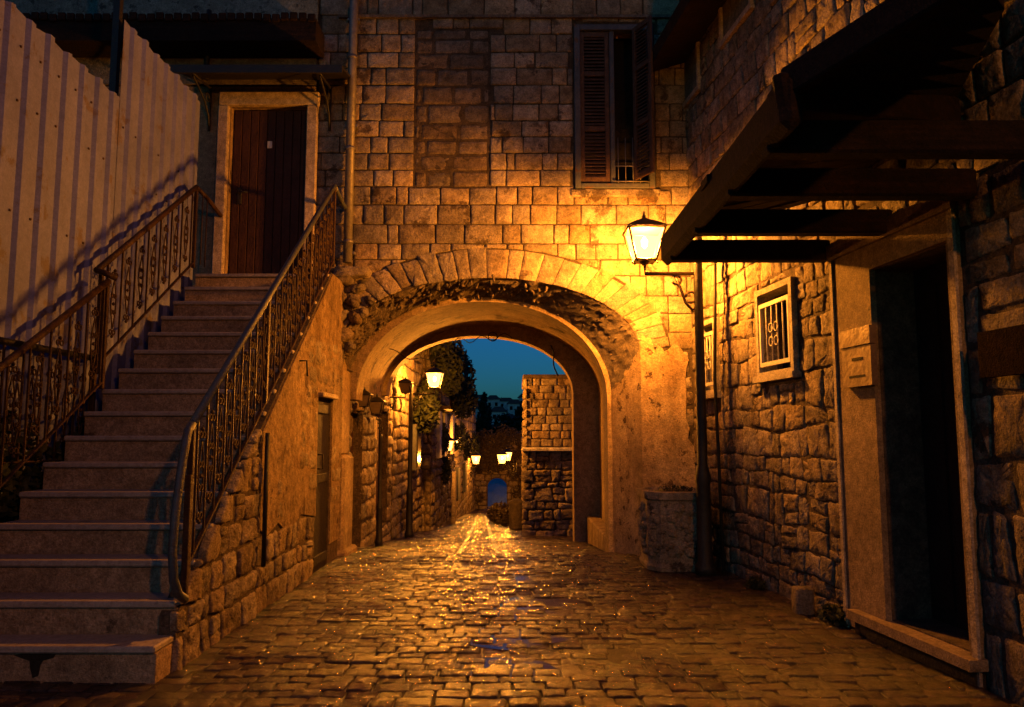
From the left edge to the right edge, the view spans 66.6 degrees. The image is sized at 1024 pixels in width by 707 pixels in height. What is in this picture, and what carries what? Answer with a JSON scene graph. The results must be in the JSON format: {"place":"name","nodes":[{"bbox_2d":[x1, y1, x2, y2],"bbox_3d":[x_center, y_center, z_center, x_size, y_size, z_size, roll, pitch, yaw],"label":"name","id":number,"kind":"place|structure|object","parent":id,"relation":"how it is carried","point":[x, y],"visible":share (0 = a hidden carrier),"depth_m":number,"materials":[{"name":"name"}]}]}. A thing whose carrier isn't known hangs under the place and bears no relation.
{"place":"outdoors","nodes":[
{"label":"outdoors","id":0,"kind":"place"},
{"bbox_2d":[496,450,514,479],"bbox_3d":[-0.227,3.791,26.750,0.633,1.061,0.407,0,-6,0],"label":"wall lantern","id":1,"kind":"object","parent":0,"point":[501,452],"depth_m":26.70,"materials":[{"name":"black paint"}]},
{"bbox_2d":[452,338,564,399],"label":"sky","id":2,"kind":"structure","parent":0,"point":[500,366],"materials":[{"name":"blue"}]},
{"bbox_2d":[503,447,517,475],"bbox_3d":[-0.098,4.646,33.699,0.678,1.238,0.475,0,-6,0],"label":"wall lantern","id":3,"kind":"object","parent":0,"point":[507,450],"depth_m":33.65,"materials":[{"name":"black paint"}]},
{"bbox_2d":[0,506,1022,706],"bbox_3d":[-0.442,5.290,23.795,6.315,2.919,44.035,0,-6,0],"label":"street","id":4,"kind":"structure","parent":0,"point":[892,676],"depth_m":4.95,"materials":[{"name":"brown stone"}]},
{"bbox_2d":[0,0,119,521],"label":"corrugated fence","id":5,"kind":"object","parent":4,"relation":"on","point":[59,112],"visible":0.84,"depth_m":5.91,"materials":[{"name":"paint"}]},
{"bbox_2d":[0,337,96,463],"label":"iron railing","id":6,"kind":"object","parent":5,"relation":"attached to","point":[5,342],"visible":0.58,"depth_m":5.71,"materials":[{"name":"black metal"}]},
{"bbox_2d":[109,0,123,95],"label":"fence pole","id":7,"kind":"object","parent":4,"relation":"on","point":[115,57],"depth_m":7.12,"materials":[{"name":"grey metal"}]},
{"bbox_2d":[104,19,199,388],"bbox_3d":[-3.550,-0.415,7.681,0.119,5.092,1.730,0,-6,0],"label":"corrugated fence","id":8,"kind":"object","parent":4,"relation":"on","point":[157,143],"visible":0.49,"depth_m":7.53,"materials":[{"name":"metal"}]},
{"bbox_2d":[0,274,328,683],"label":"stone staircase","id":9,"kind":"structure","parent":4,"relation":"on","point":[85,589],"depth_m":5.30,"materials":[{"name":"stone"}]},
{"bbox_2d":[0,278,111,487],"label":"iron railing","id":10,"kind":"object","parent":9,"relation":"attached to","point":[30,343],"visible":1,"depth_m":5.70,"materials":[{"name":"black metal"}]},
{"bbox_2d":[89,185,222,373],"bbox_3d":[-3.300,-0.791,7.585,0.192,2.168,2.569,0,-6,0],"label":"iron railing","id":11,"kind":"object","parent":9,"relation":"on","point":[100,270],"visible":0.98,"depth_m":7.24,"materials":[{"name":"black metal"}]},
{"bbox_2d":[158,273,343,671],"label":"stair side wall","id":12,"kind":"structure","parent":4,"relation":"on","point":[271,536],"depth_m":6.45,"materials":[{"name":"stone"}]},
{"bbox_2d":[168,183,346,602],"bbox_3d":[-1.903,-0.164,6.676,0.077,3.646,4.317,0,-6,0],"label":"iron railing","id":13,"kind":"object","parent":12,"relation":"on","point":[188,452],"visible":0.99,"depth_m":5.48,"materials":[{"name":"black metal"}]},
{"bbox_2d":[313,401,329,572],"bbox_3d":[-1.934,1.347,7.933,0.121,1.720,0.600,0,-6,0],"label":"door","id":14,"kind":"structure","parent":12,"relation":"in","point":[322,478],"depth_m":7.96,"materials":[{"name":"brown wood"}]},
{"bbox_2d":[337,369,356,556],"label":"arch pier","id":15,"kind":"structure","parent":4,"relation":"on","point":[346,547],"depth_m":8.93,"materials":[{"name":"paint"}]},
{"bbox_2d":[5,0,695,555],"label":"arch house","id":16,"kind":"structure","parent":4,"relation":"on","point":[495,170],"depth_m":9.08,"materials":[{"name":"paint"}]},
{"bbox_2d":[229,111,306,273],"bbox_3d":[-2.825,-1.826,9.078,0.910,2.110,0.155,0,-6,0],"label":"door","id":17,"kind":"structure","parent":16,"relation":"in","point":[269,152],"depth_m":9.09,"materials":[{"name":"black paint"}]},
{"bbox_2d":[571,15,659,196],"bbox_3d":[1.195,-2.851,9.109,1.030,2.085,0.697,0,-6,0],"label":"window","id":18,"kind":"structure","parent":16,"relation":"in","point":[614,125],"depth_m":9.14,"materials":[{"name":"wood"}]},
{"bbox_2d":[348,379,393,546],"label":"passage house","id":19,"kind":"structure","parent":4,"relation":"on","point":[363,442],"depth_m":11.05,"materials":[{"name":"stone"}]},
{"bbox_2d":[350,414,353,455],"bbox_3d":[-2.215,1.698,10.228,0.080,1.820,0.800,0,-6,0],"label":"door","id":20,"kind":"structure","parent":19,"relation":"in","point":[351,448],"depth_m":10.64,"materials":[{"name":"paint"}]},
{"bbox_2d":[355,387,372,426],"bbox_3d":[-1.891,0.681,9.933,0.214,0.501,0.192,0,-6,0],"label":"wall lantern","id":21,"kind":"object","parent":19,"relation":"attached to","point":[365,402],"depth_m":9.89,"materials":[{"name":"black paint"}]},
{"bbox_2d":[375,413,380,518],"bbox_3d":[-2.215,1.798,12.229,0.080,1.800,1.200,0,-6,0],"label":"door","id":22,"kind":"structure","parent":19,"relation":"in","point":[378,416],"depth_m":12.61,"materials":[{"name":"paint"}]},
{"bbox_2d":[389,376,412,411],"bbox_3d":[-1.814,0.657,12.751,0.375,0.590,0.226,0,-6,0],"label":"wall lantern","id":23,"kind":"object","parent":19,"relation":"attached to","point":[405,384],"depth_m":12.70,"materials":[{"name":"black paint"}]},
{"bbox_2d":[369,395,385,546],"bbox_3d":[-1.859,1.577,10.643,0.229,2.064,0.226,0,-6,0],"label":"street lamp","id":24,"kind":"object","parent":4,"relation":"on","point":[377,404],"visible":0.96,"depth_m":10.62,"materials":[{"name":"black metal"}]},
{"bbox_2d":[390,350,424,538],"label":"lane house","id":25,"kind":"structure","parent":4,"relation":"on","point":[412,370],"depth_m":14.42,"materials":[{"name":"stone"}]},
{"bbox_2d":[412,424,420,470],"bbox_3d":[-1.910,1.859,15.491,0.140,0.900,0.620,0,-6,0],"label":"window","id":26,"kind":"structure","parent":25,"relation":"in","point":[416,451],"depth_m":15.21,"materials":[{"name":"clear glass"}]},
{"bbox_2d":[413,377,441,434],"bbox_3d":[-1.725,1.051,15.804,0.685,1.215,1.643,0,-6,0],"label":"creeper","id":27,"kind":"object","parent":25,"relation":"attached to","point":[427,405],"visible":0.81,"depth_m":15.36,"materials":[{"name":"green plant"}]},
{"bbox_2d":[404,364,444,537],"bbox_3d":[-1.547,1.700,13.798,0.673,3.046,0.339,0,-6,0],"label":"street lamp","id":28,"kind":"object","parent":4,"relation":"on","point":[409,532],"visible":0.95,"depth_m":13.77,"materials":[{"name":"black metal"}]},
{"bbox_2d":[420,349,455,530],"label":"lane house","id":29,"kind":"structure","parent":4,"relation":"on","point":[436,498],"depth_m":18.21,"materials":[{"name":"stone"}]},
{"bbox_2d":[425,340,479,419],"bbox_3d":[-1.360,0.327,18.144,1.000,2.417,4.435,-1,-6,8],"label":"creeper","id":30,"kind":"object","parent":29,"relation":"attached to","point":[457,384],"visible":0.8,"depth_m":17.34,"materials":[{"name":"green plant"}]},
{"bbox_2d":[441,423,463,484],"bbox_3d":[-1.688,2.679,21.242,0.531,1.665,5.621,0,-6,0],"label":"creeper","id":31,"kind":"object","parent":29,"relation":"attached to","point":[446,466],"visible":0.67,"depth_m":19.80,"materials":[{"name":"green plant"}]},
{"bbox_2d":[447,437,455,455],"bbox_3d":[-1.754,3.431,21.258,0.390,2.454,0.362,0,-6,0],"label":"street lamp","id":32,"kind":"object","parent":4,"relation":"on","point":[451,439],"visible":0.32,"depth_m":21.30,"materials":[{"name":"black metal"}]},
{"bbox_2d":[449,471,455,523],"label":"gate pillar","id":33,"kind":"structure","parent":4,"relation":"on","point":[453,500],"depth_m":22.54,"materials":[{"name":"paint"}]},
{"bbox_2d":[454,403,477,518],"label":"lane house","id":34,"kind":"structure","parent":4,"relation":"on","point":[465,493],"depth_m":30.93,"materials":[{"name":"stone"}]},
{"bbox_2d":[455,467,459,500],"bbox_3d":[-1.860,4.443,26.682,0.120,1.100,0.900,0,-6,0],"label":"window","id":35,"kind":"structure","parent":34,"relation":"in","point":[457,469],"depth_m":26.26,"materials":[{"name":"brown wood"}]},
{"bbox_2d":[462,463,466,491],"bbox_3d":[-1.860,4.861,30.660,0.120,1.100,0.900,0,-6,0],"label":"window","id":36,"kind":"structure","parent":34,"relation":"in","point":[464,478],"depth_m":30.23,"materials":[{"name":"brown wood"}]},
{"bbox_2d":[458,420,480,469],"bbox_3d":[-1.877,4.050,33.583,0.768,2.317,12.363,0,-6,0],"label":"creeper","id":37,"kind":"object","parent":34,"relation":"attached to","point":[467,442],"visible":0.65,"depth_m":31.69,"materials":[{"name":"green plant"}]},
{"bbox_2d":[469,451,481,477],"bbox_3d":[-1.629,4.929,34.675,0.532,1.238,0.475,0,-6,0],"label":"wall lantern","id":38,"kind":"object","parent":34,"relation":"attached to","point":[475,454],"depth_m":34.62,"materials":[{"name":"black paint"}]},
{"bbox_2d":[456,516,477,554],"bbox_3d":[-0.964,4.216,19.139,0.065,1.751,21.144,0,-6,-2],"label":"drain channel","id":39,"kind":"object","parent":4,"relation":"on","point":[461,550],"visible":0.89,"depth_m":11.84,"materials":[{"name":"stone"}]},
{"bbox_2d":[485,516,500,554],"bbox_3d":[-0.575,4.216,19.139,0.067,1.751,21.148,0,-6,-2],"label":"drain channel","id":40,"kind":"object","parent":4,"relation":"on","point":[496,548],"visible":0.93,"depth_m":12.00,"materials":[{"name":"stone"}]},
{"bbox_2d":[488,478,506,505],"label":"sky","id":41,"kind":"structure","parent":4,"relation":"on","point":[497,490],"depth_m":49.16,"materials":[{"name":"blue"}]},
{"bbox_2d":[486,501,509,522],"bbox_3d":[-0.347,4.740,23.128,0.836,0.761,0.850,6,-8,-44],"label":"shrub","id":42,"kind":"object","parent":4,"relation":"on","point":[494,509],"visible":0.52,"depth_m":22.98,"materials":[{"name":"green plant"}]},
{"bbox_2d":[475,424,521,508],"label":"end wall","id":43,"kind":"structure","parent":4,"relation":"on","point":[488,468],"depth_m":41.48,"materials":[{"name":"stone"}]},
{"bbox_2d":[495,507,509,525],"bbox_3d":[-0.104,4.380,20.860,0.700,0.556,0.720,0,-6,0],"label":"shrub","id":44,"kind":"object","parent":4,"relation":"on","point":[502,517],"visible":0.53,"depth_m":20.69,"materials":[{"name":"green plant"}]},
{"bbox_2d":[492,413,516,434],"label":"leafy tree","id":45,"kind":"object","parent":4,"relation":"on","point":[507,420],"visible":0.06,"depth_m":87.05,"materials":[{"name":"green plant"}]},
{"bbox_2d":[461,658,561,680],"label":"puddle","id":46,"kind":"object","parent":4,"relation":"on","point":[546,665],"visible":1,"depth_m":4.57,"materials":[{"name":"liquid"}]},
{"bbox_2d":[509,499,522,529],"bbox_3d":[0.100,3.690,17.913,0.340,0.680,0.323,0,-6,0],"label":"bollard","id":47,"kind":"object","parent":4,"relation":"on","point":[515,516],"visible":0.85,"depth_m":17.78,"materials":[{"name":"stone"}]},
{"bbox_2d":[463,626,571,649],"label":"puddle","id":48,"kind":"object","parent":4,"relation":"on","point":[554,639],"visible":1,"depth_m":5.09,"materials":[{"name":"liquid"}]},
{"bbox_2d":[513,403,524,433],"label":"leafy tree","id":49,"kind":"object","parent":4,"relation":"on","point":[517,424],"visible":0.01,"depth_m":69.62,"materials":[{"name":"green plant"}]},
{"bbox_2d":[521,436,522,499],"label":"lane garden wall","id":50,"kind":"structure","parent":4,"relation":"on","point":[521,467],"depth_m":38.23,"materials":[{"name":"stone"}]},
{"bbox_2d":[478,597,592,619],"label":"puddle","id":51,"kind":"object","parent":4,"relation":"on","point":[552,602],"visible":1,"depth_m":6.22,"materials":[{"name":"liquid"}]},
{"bbox_2d":[513,567,575,588],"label":"puddle","id":52,"kind":"object","parent":4,"relation":"on","point":[521,577],"visible":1,"depth_m":7.36,"materials":[{"name":"liquid"}]},
{"bbox_2d":[521,374,572,535],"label":"wall","id":53,"kind":"structure","parent":4,"relation":"on","point":[546,479],"depth_m":14.35,"materials":[{"name":"stone"}]},
{"bbox_2d":[621,211,715,575],"bbox_3d":[1.548,0.344,7.706,0.834,3.586,0.407,0,-6,0],"label":"street lamp","id":54,"kind":"object","parent":4,"relation":"on","point":[644,226],"visible":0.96,"depth_m":7.68,"materials":[{"name":"black metal"}]},
{"bbox_2d":[637,485,713,571],"bbox_3d":[1.675,1.768,8.061,0.721,0.828,0.843,0,-6,0],"label":"stone planter","id":55,"kind":"object","parent":4,"relation":"on","point":[667,525],"visible":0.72,"depth_m":7.70,"materials":[{"name":"grey stone"}]},
{"bbox_2d":[743,575,765,589],"bbox_3d":[2.121,2.018,6.825,0.206,0.165,0.201,-2,-6,20],"label":"weed","id":56,"kind":"object","parent":4,"relation":"on","point":[755,583],"visible":0.98,"depth_m":6.78,"materials":[{"name":"green plant"}]},
{"bbox_2d":[791,586,814,614],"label":"stone block","id":57,"kind":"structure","parent":4,"relation":"on","point":[802,599],"depth_m":5.84,"materials":[{"name":"beige stone"}]},
{"bbox_2d":[816,602,848,625],"bbox_3d":[2.304,1.870,5.553,0.231,0.215,0.294,0,-6,0],"label":"weed","id":58,"kind":"object","parent":4,"relation":"on","point":[829,613],"visible":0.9,"depth_m":5.51,"materials":[{"name":"green plant"}]},
{"bbox_2d":[645,0,1023,706],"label":"rubble house","id":59,"kind":"structure","parent":4,"relation":"on","point":[889,510],"depth_m":5.20,"materials":[{"name":"stone"}]},
{"bbox_2d":[682,41,701,108],"bbox_3d":[2.052,-3.195,8.971,0.060,0.610,0.623,1,-6,-6],"label":"blocked window","id":60,"kind":"structure","parent":59,"relation":"in","point":[692,71],"depth_m":8.87,"materials":[{"name":"paint"}]},
{"bbox_2d":[704,317,721,398],"bbox_3d":[2.132,0.060,8.246,0.200,0.835,0.513,1,-6,-6],"label":"window","id":61,"kind":"structure","parent":59,"relation":"in","point":[708,324],"depth_m":8.21,"materials":[{"name":"beige glass"}]},
{"bbox_2d":[718,0,754,48],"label":"blocked window","id":62,"kind":"structure","parent":59,"relation":"in","point":[733,13],"depth_m":7.72,"materials":[{"name":"paint"}]},
{"bbox_2d":[752,276,801,382],"bbox_3d":[2.339,-0.181,6.677,0.280,0.825,0.774,1,-6,-6],"label":"window","id":63,"kind":"structure","parent":59,"relation":"in","point":[766,320],"depth_m":6.74,"materials":[{"name":"beige glass"}]},
{"bbox_2d":[661,0,1023,264],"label":"timber canopy","id":64,"kind":"object","parent":59,"relation":"attached to","point":[837,115],"visible":1,"depth_m":3.83,"materials":[{"name":"brown wood"}]},
{"bbox_2d":[839,325,877,387],"bbox_3d":[2.350,0.026,5.299,0.051,0.395,0.382,1,-6,-6],"label":"mailbox","id":65,"kind":"object","parent":59,"relation":"attached to","point":[857,345],"visible":1,"depth_m":5.25,"materials":[{"name":"brown metal"}]},
{"bbox_2d":[913,260,968,631],"bbox_3d":[2.761,0.537,4.755,0.065,2.275,0.774,1,-6,-6],"label":"door","id":66,"kind":"structure","parent":59,"relation":"in","point":[933,329],"depth_m":4.94,"materials":[{"name":"brown wood"}]},
{"bbox_2d":[977,324,1023,377],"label":"wall plaque","id":67,"kind":"object","parent":59,"relation":"attached to","point":[1000,352],"depth_m":3.95,"materials":[{"name":"brown wood"}]},
{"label":"hill","id":68,"kind":"structure","parent":0,"visible":0},
{"bbox_2d":[475,392,495,434],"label":"cypress tree","id":69,"kind":"object","parent":68,"relation":"on","point":[484,419],"visible":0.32,"depth_m":91.27,"materials":[{"name":"green plant"}]},
{"bbox_2d":[486,395,500,407],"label":"hillside house","id":70,"kind":"structure","parent":68,"relation":"on","point":[493,401],"depth_m":179.83,"materials":[{"name":"white paint"}]},
{"bbox_2d":[490,407,507,423],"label":"hillside house","id":71,"kind":"structure","parent":68,"relation":"on","point":[497,410],"depth_m":149.64,"materials":[{"name":"white paint"}]},
{"bbox_2d":[500,398,511,409],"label":"hillside house","id":72,"kind":"structure","parent":68,"relation":"on","point":[504,402],"depth_m":205.78,"materials":[{"name":"white paint"}]},
{"bbox_2d":[507,399,521,414],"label":"hillside house","id":73,"kind":"structure","parent":68,"relation":"on","point":[512,404],"depth_m":173.69,"materials":[{"name":"white paint"}]},
{"bbox_2d":[517,393,522,401],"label":"hillside house","id":74,"kind":"structure","parent":68,"relation":"on","point":[520,396],"depth_m":193.92,"materials":[{"name":"white paint"}]}
]}

